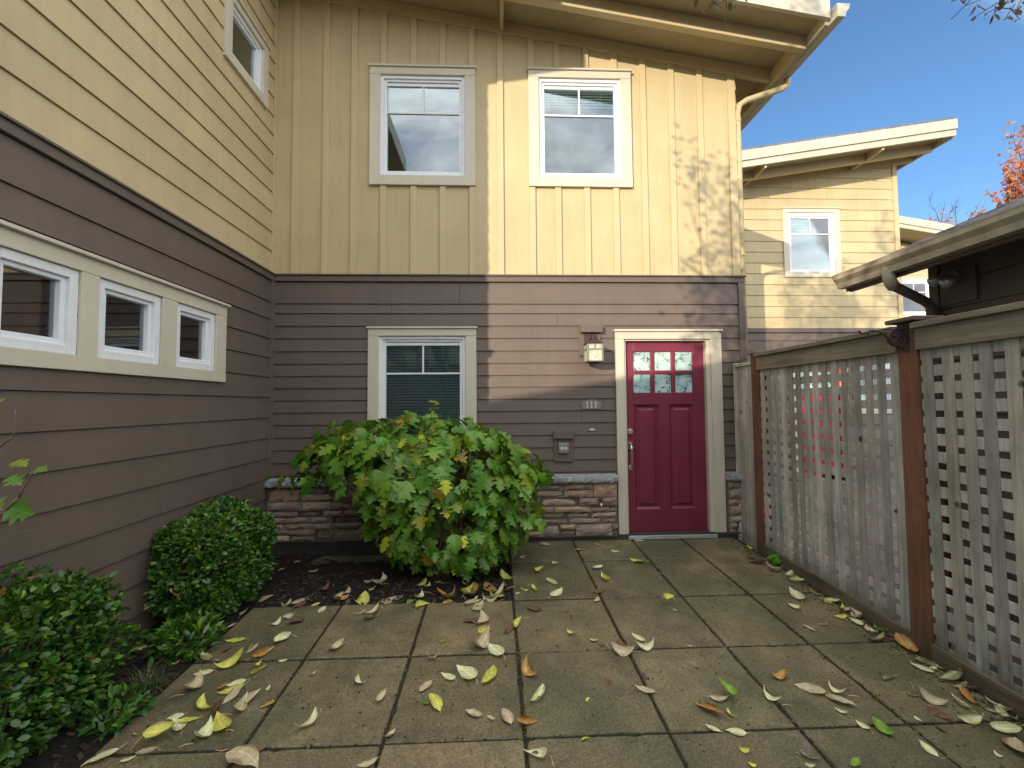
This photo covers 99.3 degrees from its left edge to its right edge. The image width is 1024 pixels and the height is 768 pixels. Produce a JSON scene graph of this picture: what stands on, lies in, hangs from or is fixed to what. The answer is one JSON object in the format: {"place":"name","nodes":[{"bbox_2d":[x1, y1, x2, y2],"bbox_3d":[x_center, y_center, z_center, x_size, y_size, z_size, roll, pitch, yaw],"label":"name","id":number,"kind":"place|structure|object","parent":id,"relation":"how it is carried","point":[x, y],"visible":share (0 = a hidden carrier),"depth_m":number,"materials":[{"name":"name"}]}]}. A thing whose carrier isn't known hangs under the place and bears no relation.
{"place":"outdoors","nodes":[
{"label":"outdoors","id":0,"kind":"place"},
{"bbox_2d":[3,552,512,767],"bbox_3d":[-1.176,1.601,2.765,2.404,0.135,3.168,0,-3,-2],"label":"bark mulch","id":1,"kind":"object","parent":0,"point":[83,746],"visible":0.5,"depth_m":3.42,"materials":[{"name":"wood"}]},
{"bbox_2d":[0,398,46,525],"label":"young shrub","id":2,"kind":"object","parent":1,"relation":"on","point":[14,510],"visible":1,"depth_m":1.43,"materials":[{"name":"green plant"}]},
{"bbox_2d":[0,561,149,767],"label":"box hedge","id":3,"kind":"object","parent":1,"relation":"on","point":[55,595],"visible":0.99,"depth_m":1.94,"materials":[{"name":"green plant"}]},
{"bbox_2d":[75,681,159,741],"bbox_3d":[-1.868,1.537,2.053,0.284,0.204,0.331,0,-3,-2],"label":"ground plant","id":4,"kind":"object","parent":1,"relation":"on","point":[115,719],"visible":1,"depth_m":2.02,"materials":[{"name":"green plant"}]},
{"bbox_2d":[107,651,194,709],"bbox_3d":[-1.920,1.622,2.318,0.489,0.256,0.490,0,-3,-2],"label":"grass tuft","id":5,"kind":"object","parent":1,"relation":"on","point":[152,681],"visible":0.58,"depth_m":2.31,"materials":[{"name":"green plant"}]},
{"bbox_2d":[141,606,227,666],"bbox_3d":[-1.968,1.520,2.624,0.441,0.273,0.428,0,-3,-2],"label":"ground plant","id":6,"kind":"object","parent":1,"relation":"on","point":[169,631],"visible":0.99,"depth_m":2.56,"materials":[{"name":"green plant"}]},
{"bbox_2d":[143,496,278,621],"bbox_3d":[-2.090,1.235,3.155,0.623,0.816,0.938,0,-3,-2],"label":"box hedge","id":7,"kind":"object","parent":1,"relation":"on","point":[222,587],"visible":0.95,"depth_m":2.90,"materials":[{"name":"green plant"}]},
{"bbox_2d":[354,590,369,604],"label":"fallen leaf","id":8,"kind":"object","parent":1,"relation":"on","point":[364,596],"visible":1,"depth_m":3.23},
{"bbox_2d":[263,400,553,581],"bbox_3d":[-0.832,0.889,3.792,2.414,1.503,1.116,0,-3,-2],"label":"oakleaf shrub","id":9,"kind":"object","parent":1,"relation":"on","point":[421,464],"visible":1,"depth_m":3.48,"materials":[{"name":"green plant"}]},
{"bbox_2d":[428,586,454,597],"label":"fallen leaf","id":10,"kind":"object","parent":1,"relation":"on","point":[449,595],"visible":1,"depth_m":3.25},
{"bbox_2d":[461,582,477,593],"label":"fallen leaf","id":11,"kind":"object","parent":1,"relation":"on","point":[474,588],"visible":1,"depth_m":3.31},
{"bbox_2d":[483,582,496,591],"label":"fallen leaf","id":12,"kind":"object","parent":1,"relation":"on","point":[486,584],"visible":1,"depth_m":3.44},
{"bbox_2d":[499,568,513,579],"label":"fallen leaf","id":13,"kind":"object","parent":1,"relation":"on","point":[504,575],"visible":1,"depth_m":3.63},
{"bbox_2d":[80,538,1023,767],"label":"patio","id":14,"kind":"structure","parent":0,"point":[561,705],"depth_m":2.30,"materials":[{"name":"concrete"}]},
{"bbox_2d":[80,743,125,766],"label":"fallen leaf","id":15,"kind":"object","parent":14,"relation":"on","point":[103,754],"visible":1,"depth_m":1.85,"materials":[{"name":"plant"}]},
{"bbox_2d":[135,746,161,754],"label":"fallen leaf","id":16,"kind":"object","parent":14,"relation":"on","point":[146,750],"visible":1,"depth_m":1.84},
{"bbox_2d":[129,721,174,750],"bbox_3d":[-1.589,1.542,1.938,0.173,0.048,0.091,-9,22,-12],"label":"fallen leaf","id":17,"kind":"object","parent":14,"relation":"on","point":[157,728],"visible":1,"depth_m":1.95,"materials":[{"name":"plant"}]},
{"bbox_2d":[172,718,186,732],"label":"fallen leaf","id":18,"kind":"object","parent":14,"relation":"on","point":[177,725],"visible":0.91,"depth_m":2.02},
{"bbox_2d":[170,669,203,697],"bbox_3d":[-1.670,1.566,2.265,0.072,0.054,0.192,-1,-3,6],"label":"fallen leaf","id":19,"kind":"object","parent":14,"relation":"on","point":[198,682],"visible":1,"depth_m":2.31,"materials":[{"name":"plant"}]},
{"bbox_2d":[176,716,201,721],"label":"fallen leaf","id":20,"kind":"object","parent":14,"relation":"on","point":[187,719],"visible":0.94,"depth_m":2.06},
{"bbox_2d":[180,715,212,746],"bbox_3d":[-1.397,1.562,1.955,0.080,0.048,0.155,12,-7,-2],"label":"fallen leaf","id":21,"kind":"object","parent":14,"relation":"on","point":[205,730],"visible":1,"depth_m":1.99,"materials":[{"name":"plant"}]},
{"bbox_2d":[196,692,212,708],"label":"fallen leaf","id":22,"kind":"object","parent":14,"relation":"on","point":[201,703],"visible":1,"depth_m":2.16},
{"bbox_2d":[200,652,217,660],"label":"fallen leaf","id":23,"kind":"object","parent":14,"relation":"on","point":[206,656],"visible":0.92,"depth_m":2.49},
{"bbox_2d":[207,698,222,717],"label":"fallen leaf","id":24,"kind":"object","parent":14,"relation":"on","point":[216,706],"visible":0.97,"depth_m":2.12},
{"bbox_2d":[211,711,233,730],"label":"fallen leaf","id":25,"kind":"object","parent":14,"relation":"on","point":[221,721],"visible":1,"depth_m":2.04,"materials":[{"name":"plant"}]},
{"bbox_2d":[222,684,240,703],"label":"fallen leaf","id":26,"kind":"object","parent":14,"relation":"on","point":[232,693],"visible":1,"depth_m":2.22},
{"bbox_2d":[214,647,249,667],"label":"fallen leaf","id":27,"kind":"object","parent":14,"relation":"on","point":[232,660],"visible":1,"depth_m":2.48,"materials":[{"name":"plant"}]},
{"bbox_2d":[217,682,247,693],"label":"fallen leaf","id":28,"kind":"object","parent":14,"relation":"on","point":[227,690],"visible":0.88,"depth_m":2.27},
{"bbox_2d":[224,691,247,714],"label":"fallen leaf","id":29,"kind":"object","parent":14,"relation":"on","point":[240,704],"visible":1,"depth_m":2.14,"materials":[{"name":"plant"}]},
{"bbox_2d":[217,744,258,767],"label":"fallen leaf","id":30,"kind":"object","parent":14,"relation":"on","point":[246,754],"visible":1,"depth_m":1.83,"materials":[{"name":"plant"}]},
{"bbox_2d":[227,678,250,685],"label":"fallen leaf","id":31,"kind":"object","parent":14,"relation":"on","point":[239,681],"visible":0.99,"depth_m":2.32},
{"bbox_2d":[244,688,260,710],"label":"fallen leaf","id":32,"kind":"object","parent":14,"relation":"on","point":[252,694],"visible":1,"depth_m":2.21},
{"bbox_2d":[246,645,274,658],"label":"fallen leaf","id":33,"kind":"object","parent":14,"relation":"on","point":[262,651],"visible":1,"depth_m":2.57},
{"bbox_2d":[274,632,296,641],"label":"fallen leaf","id":34,"kind":"object","parent":14,"relation":"on","point":[282,636],"visible":1,"depth_m":2.71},
{"bbox_2d":[293,707,321,726],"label":"fallen leaf","id":35,"kind":"object","parent":14,"relation":"on","point":[311,719],"visible":1,"depth_m":2.05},
{"bbox_2d":[329,638,348,648],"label":"fallen leaf","id":36,"kind":"object","parent":14,"relation":"on","point":[337,644],"visible":1,"depth_m":2.63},
{"bbox_2d":[358,756,380,766],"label":"fallen leaf","id":37,"kind":"object","parent":14,"relation":"on","point":[368,763],"visible":1,"depth_m":1.82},
{"bbox_2d":[376,688,386,700],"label":"fallen leaf","id":38,"kind":"object","parent":14,"relation":"on","point":[380,695],"visible":1,"depth_m":2.20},
{"bbox_2d":[419,679,436,690],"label":"fallen leaf","id":39,"kind":"object","parent":14,"relation":"on","point":[424,685],"visible":1,"depth_m":2.29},
{"bbox_2d":[429,693,442,711],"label":"fallen leaf","id":40,"kind":"object","parent":14,"relation":"on","point":[436,701],"visible":1,"depth_m":2.15,"materials":[{"name":"plant"}]},
{"bbox_2d":[456,665,477,683],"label":"fallen leaf","id":41,"kind":"object","parent":14,"relation":"on","point":[467,672],"visible":1,"depth_m":2.39,"materials":[{"name":"plant"}]},
{"bbox_2d":[465,708,483,717],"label":"fallen leaf","id":42,"kind":"object","parent":14,"relation":"on","point":[475,712],"visible":1,"depth_m":2.09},
{"bbox_2d":[461,626,489,651],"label":"fallen leaf","id":43,"kind":"object","parent":14,"relation":"on","point":[482,639],"visible":1,"depth_m":2.66,"materials":[{"name":"plant"}]},
{"bbox_2d":[471,600,483,612],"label":"fallen leaf","id":44,"kind":"object","parent":14,"relation":"on","point":[480,606],"visible":1,"depth_m":3.11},
{"bbox_2d":[473,610,488,623],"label":"fallen leaf","id":45,"kind":"object","parent":14,"relation":"on","point":[484,617],"visible":1,"depth_m":2.93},
{"bbox_2d":[481,664,496,682],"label":"fallen leaf","id":46,"kind":"object","parent":14,"relation":"on","point":[490,673],"visible":1,"depth_m":2.37,"materials":[{"name":"plant"}]},
{"bbox_2d":[487,642,504,657],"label":"fallen leaf","id":47,"kind":"object","parent":14,"relation":"on","point":[495,649],"visible":1,"depth_m":2.59,"materials":[{"name":"plant"}]},
{"bbox_2d":[501,708,514,725],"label":"fallen leaf","id":48,"kind":"object","parent":14,"relation":"on","point":[508,716],"visible":1,"depth_m":2.06,"materials":[{"name":"plant"}]},
{"bbox_2d":[515,715,536,724],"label":"fallen leaf","id":49,"kind":"object","parent":14,"relation":"on","point":[524,719],"visible":1,"depth_m":2.03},
{"bbox_2d":[522,651,540,675],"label":"fallen leaf","id":50,"kind":"object","parent":14,"relation":"on","point":[527,669],"visible":1,"depth_m":2.40,"materials":[{"name":"plant"}]},
{"bbox_2d":[530,683,544,700],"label":"fallen leaf","id":51,"kind":"object","parent":14,"relation":"on","point":[539,690],"visible":1,"depth_m":2.22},
{"bbox_2d":[522,746,553,765],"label":"fallen leaf","id":52,"kind":"object","parent":14,"relation":"on","point":[542,751],"visible":1,"depth_m":1.86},
{"bbox_2d":[548,587,561,597],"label":"fallen leaf","id":53,"kind":"object","parent":14,"relation":"on","point":[557,592],"visible":1,"depth_m":3.29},
{"bbox_2d":[111,538,1023,767],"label":"leaf crumbs","id":54,"kind":"object","parent":14,"relation":"on","point":[834,727],"visible":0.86,"depth_m":2.41,"materials":[{"name":"plant"}]},
{"bbox_2d":[607,642,634,655],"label":"fallen leaf","id":55,"kind":"object","parent":14,"relation":"on","point":[620,650],"visible":1,"depth_m":2.56,"materials":[{"name":"plant"}]},
{"bbox_2d":[630,637,653,650],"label":"fallen leaf","id":56,"kind":"object","parent":14,"relation":"on","point":[647,646],"visible":0.96,"depth_m":2.61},
{"bbox_2d":[635,685,660,693],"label":"fallen leaf","id":57,"kind":"object","parent":14,"relation":"on","point":[646,689],"visible":1,"depth_m":2.25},
{"bbox_2d":[695,702,729,718],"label":"fallen leaf","id":58,"kind":"object","parent":14,"relation":"on","point":[713,708],"visible":1,"depth_m":2.10,"materials":[{"name":"plant"}]},
{"bbox_2d":[707,694,727,701],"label":"fallen leaf","id":59,"kind":"object","parent":14,"relation":"on","point":[720,698],"visible":1,"depth_m":2.18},
{"bbox_2d":[718,676,739,708],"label":"fallen leaf","id":60,"kind":"object","parent":14,"relation":"on","point":[730,688],"visible":1,"depth_m":2.20,"materials":[{"name":"plant"}]},
{"bbox_2d":[727,727,750,735],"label":"fallen leaf","id":61,"kind":"object","parent":14,"relation":"on","point":[738,731],"visible":1,"depth_m":1.96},
{"bbox_2d":[767,553,780,564],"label":"weed","id":62,"kind":"object","parent":14,"relation":"on","point":[776,558],"visible":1,"depth_m":3.80,"materials":[{"name":"green plant"}]},
{"bbox_2d":[763,687,791,705],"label":"fallen leaf","id":63,"kind":"object","parent":14,"relation":"on","point":[769,696],"visible":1,"depth_m":2.18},
{"bbox_2d":[769,669,786,679],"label":"fallen leaf","id":64,"kind":"object","parent":14,"relation":"on","point":[781,674],"visible":1,"depth_m":2.34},
{"bbox_2d":[789,587,804,603],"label":"fallen leaf","id":65,"kind":"object","parent":14,"relation":"on","point":[796,594],"visible":1,"depth_m":3.23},
{"bbox_2d":[795,682,831,695],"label":"fallen leaf","id":66,"kind":"object","parent":14,"relation":"on","point":[809,687],"visible":1,"depth_m":2.25,"materials":[{"name":"plant"}]},
{"bbox_2d":[823,693,856,705],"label":"fallen leaf","id":67,"kind":"object","parent":14,"relation":"on","point":[839,698],"visible":1,"depth_m":2.15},
{"bbox_2d":[850,758,860,765],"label":"fallen leaf","id":68,"kind":"object","parent":14,"relation":"on","point":[855,762],"visible":1,"depth_m":1.81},
{"bbox_2d":[867,631,895,640],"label":"fallen leaf","id":69,"kind":"object","parent":14,"relation":"on","point":[879,636],"visible":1,"depth_m":2.66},
{"bbox_2d":[868,717,896,733],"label":"fallen leaf","id":70,"kind":"object","parent":14,"relation":"on","point":[881,726],"visible":1,"depth_m":1.98,"materials":[{"name":"plant"}]},
{"bbox_2d":[884,632,918,651],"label":"fallen leaf","id":71,"kind":"object","parent":14,"relation":"on","point":[906,642],"visible":1,"depth_m":2.61,"materials":[{"name":"plant"}]},
{"bbox_2d":[910,662,936,673],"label":"fallen leaf","id":72,"kind":"object","parent":14,"relation":"on","point":[921,667],"visible":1,"depth_m":2.40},
{"bbox_2d":[909,656,943,668],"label":"fallen leaf","id":73,"kind":"object","parent":14,"relation":"on","point":[924,660],"visible":1,"depth_m":2.43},
{"bbox_2d":[909,681,948,704],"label":"fallen leaf","id":74,"kind":"object","parent":14,"relation":"on","point":[930,697],"visible":1,"depth_m":2.15,"materials":[{"name":"plant"}]},
{"bbox_2d":[919,740,940,757],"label":"fallen leaf","id":75,"kind":"object","parent":14,"relation":"on","point":[928,748],"visible":1,"depth_m":1.86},
{"bbox_2d":[925,706,953,720],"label":"fallen leaf","id":76,"kind":"object","parent":14,"relation":"on","point":[937,712],"visible":1,"depth_m":2.07,"materials":[{"name":"plant"}]},
{"bbox_2d":[939,667,961,679],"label":"fallen leaf","id":77,"kind":"object","parent":14,"relation":"on","point":[952,675],"visible":0.94,"depth_m":2.29,"materials":[{"name":"plant"}]},
{"bbox_2d":[951,692,976,712],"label":"fallen leaf","id":78,"kind":"object","parent":14,"relation":"on","point":[961,702],"visible":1,"depth_m":2.12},
{"bbox_2d":[957,686,976,703],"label":"fallen leaf","id":79,"kind":"object","parent":14,"relation":"on","point":[966,694],"visible":1,"depth_m":2.18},
{"bbox_2d":[956,713,983,724],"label":"fallen leaf","id":80,"kind":"object","parent":14,"relation":"on","point":[974,719],"visible":1,"depth_m":2.03,"materials":[{"name":"plant"}]},
{"bbox_2d":[956,683,985,690],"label":"fallen leaf","id":81,"kind":"object","parent":14,"relation":"on","point":[971,687],"visible":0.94,"depth_m":2.22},
{"bbox_2d":[995,703,1010,716],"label":"fallen leaf","id":82,"kind":"object","parent":14,"relation":"on","point":[1006,714],"visible":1,"depth_m":2.07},
{"bbox_2d":[990,720,1023,732],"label":"fallen leaf","id":83,"kind":"object","parent":14,"relation":"on","point":[1005,726],"visible":1,"depth_m":1.97,"materials":[{"name":"plant"}]},
{"bbox_2d":[1001,737,1023,751],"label":"fallen leaf","id":84,"kind":"object","parent":14,"relation":"on","point":[1015,743],"visible":1,"depth_m":1.89,"materials":[{"name":"plant"}]},
{"bbox_2d":[83,475,1022,763],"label":"ground","id":85,"kind":"structure","parent":0,"point":[883,579],"depth_m":4.25,"materials":[{"name":"soil"}]},
{"bbox_2d":[0,0,348,725],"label":"town house","id":86,"kind":"structure","parent":85,"relation":"on","point":[138,142],"depth_m":2.71,"materials":[{"name":"brown paint"}]},
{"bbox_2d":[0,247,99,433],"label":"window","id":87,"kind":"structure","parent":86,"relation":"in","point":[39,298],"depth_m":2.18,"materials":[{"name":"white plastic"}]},
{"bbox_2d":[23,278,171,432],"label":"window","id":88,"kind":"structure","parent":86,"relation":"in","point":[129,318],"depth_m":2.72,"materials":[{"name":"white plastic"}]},
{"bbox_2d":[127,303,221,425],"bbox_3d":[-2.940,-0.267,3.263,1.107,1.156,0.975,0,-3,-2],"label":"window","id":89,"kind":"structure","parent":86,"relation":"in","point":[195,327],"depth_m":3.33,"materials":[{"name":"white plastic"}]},
{"bbox_2d":[222,0,271,108],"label":"window","id":90,"kind":"structure","parent":86,"relation":"in","point":[246,49],"depth_m":4.02,"materials":[{"name":"white plastic"}]},
{"bbox_2d":[232,0,849,555],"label":"town house","id":91,"kind":"structure","parent":85,"relation":"on","point":[486,210],"depth_m":4.57,"materials":[{"name":"brown paint"}]},
{"bbox_2d":[368,63,475,186],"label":"window","id":92,"kind":"structure","parent":91,"relation":"in","point":[422,116],"depth_m":4.63,"materials":[{"name":"white plastic"}]},
{"bbox_2d":[366,326,493,451],"bbox_3d":[-0.934,0.160,4.890,1.459,1.782,0.946,0,-3,-2],"label":"window","id":93,"kind":"structure","parent":91,"relation":"in","point":[409,367],"depth_m":4.52,"materials":[{"name":"white plastic"}]},
{"bbox_2d":[553,430,573,461],"bbox_3d":[0.532,0.639,4.473,0.214,0.317,0.062,0,-3,-2],"label":"electrical outlet","id":94,"kind":"object","parent":91,"relation":"attached to","point":[563,446],"visible":1,"depth_m":4.47,"materials":[{"name":"brown paint"}]},
{"bbox_2d":[527,67,632,188],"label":"window","id":95,"kind":"structure","parent":91,"relation":"in","point":[580,124],"depth_m":4.70,"materials":[{"name":"white plastic"}]},
{"bbox_2d":[581,399,600,408],"bbox_3d":[0.824,0.209,4.519,0.204,0.098,0.017,0,-3,-2],"label":"house number plaque","id":96,"kind":"object","parent":91,"relation":"attached to","point":[591,404],"visible":1,"depth_m":4.51,"materials":[{"name":"metal"}]},
{"bbox_2d":[579,325,603,362],"bbox_3d":[0.824,-0.416,4.422,0.234,0.394,0.280,0,-3,-2],"label":"wall lantern","id":97,"kind":"object","parent":91,"relation":"attached to","point":[590,347],"depth_m":4.47,"materials":[{"name":"glass"}]},
{"bbox_2d":[625,342,707,531],"bbox_3d":[1.623,0.544,4.566,0.845,1.984,0.129,0,-3,-2],"label":"door","id":98,"kind":"structure","parent":91,"relation":"in","point":[667,486],"depth_m":4.59,"materials":[{"name":"paint"}]},
{"bbox_2d":[742,117,957,480],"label":"town house","id":99,"kind":"structure","parent":85,"relation":"on","point":[819,212],"depth_m":8.32,"materials":[{"name":"yellow paint"}]},
{"bbox_2d":[781,207,841,276],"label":"window","id":100,"kind":"structure","parent":99,"relation":"in","point":[811,235],"depth_m":8.40,"materials":[{"name":"white plastic"}]},
{"bbox_2d":[800,368,842,474],"bbox_3d":[5.795,0.678,8.280,0.910,2.090,0.060,0,-3,-2],"label":"door","id":101,"kind":"structure","parent":99,"relation":"in","point":[819,371],"depth_m":8.25,"materials":[{"name":"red paint"}]},
{"bbox_2d":[852,363,891,424],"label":"window","id":102,"kind":"structure","parent":99,"relation":"in","point":[887,366],"depth_m":8.31,"materials":[{"name":"white plastic"}]},
{"bbox_2d":[694,0,1023,24],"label":"street tree","id":103,"kind":"object","parent":85,"relation":"on","point":[1002,3],"visible":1,"depth_m":2.51,"materials":[{"name":"brown plant"}]},
{"bbox_2d":[733,301,1023,718],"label":"lattice fence","id":104,"kind":"object","parent":85,"relation":"on","point":[921,545],"visible":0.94,"depth_m":2.62,"materials":[{"name":"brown wood"}]},
{"bbox_2d":[858,322,909,351],"bbox_3d":[2.232,-0.282,2.623,0.296,0.175,0.040,0,-3,-2],"label":"plant hanger","id":105,"kind":"object","parent":104,"relation":"attached to","point":[897,337],"visible":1,"depth_m":2.62,"materials":[{"name":"metal"}]},
{"bbox_2d":[899,216,953,316],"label":"town house","id":106,"kind":"structure","parent":85,"relation":"on","point":[913,230],"depth_m":13.06,"materials":[{"name":"yellow paint"}]},
{"bbox_2d":[902,277,928,316],"bbox_3d":[12.153,-2.622,13.138,1.144,1.220,0.131,0,-3,-2],"label":"window","id":107,"kind":"structure","parent":106,"relation":"in","point":[919,284],"depth_m":13.15,"materials":[{"name":"white plastic"}]},
{"bbox_2d":[832,196,1023,623],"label":"garage","id":108,"kind":"structure","parent":85,"relation":"on","point":[991,243],"depth_m":3.06,"materials":[{"name":"brown paint"}]},
{"bbox_2d":[927,263,978,306],"bbox_3d":[3.286,-0.735,3.259,0.158,0.260,0.255,0,-3,-2],"label":"flood light","id":109,"kind":"object","parent":108,"relation":"attached to","point":[959,285],"visible":1,"depth_m":3.24,"materials":[{"name":"brown paint"}]},
{"bbox_2d":[922,191,987,224],"bbox_3d":[21.402,-3.570,21.699,8.046,11.963,4.556,0,-3,-2],"label":"maple tree","id":110,"kind":"object","parent":85,"relation":"on","point":[947,220],"visible":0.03,"depth_m":21.00,"materials":[{"name":"brown plant"}]},
{"bbox_2d":[974,120,1023,215],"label":"maple tree","id":111,"kind":"object","parent":85,"relation":"on","point":[1011,182],"visible":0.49,"depth_m":14.18,"materials":[{"name":"orange plant"}]},
{"bbox_2d":[741,0,1023,224],"label":"sky","id":112,"kind":"structure","parent":0,"point":[887,63],"materials":[{"name":"blue"}]},
{"label":"fallen leaf","id":113,"kind":"object","parent":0,"visible":0},
{"bbox_2d":[490,583,513,596],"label":"fallen leaf","id":114,"kind":"object","parent":113,"relation":"on","point":[498,591],"visible":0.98,"depth_m":3.32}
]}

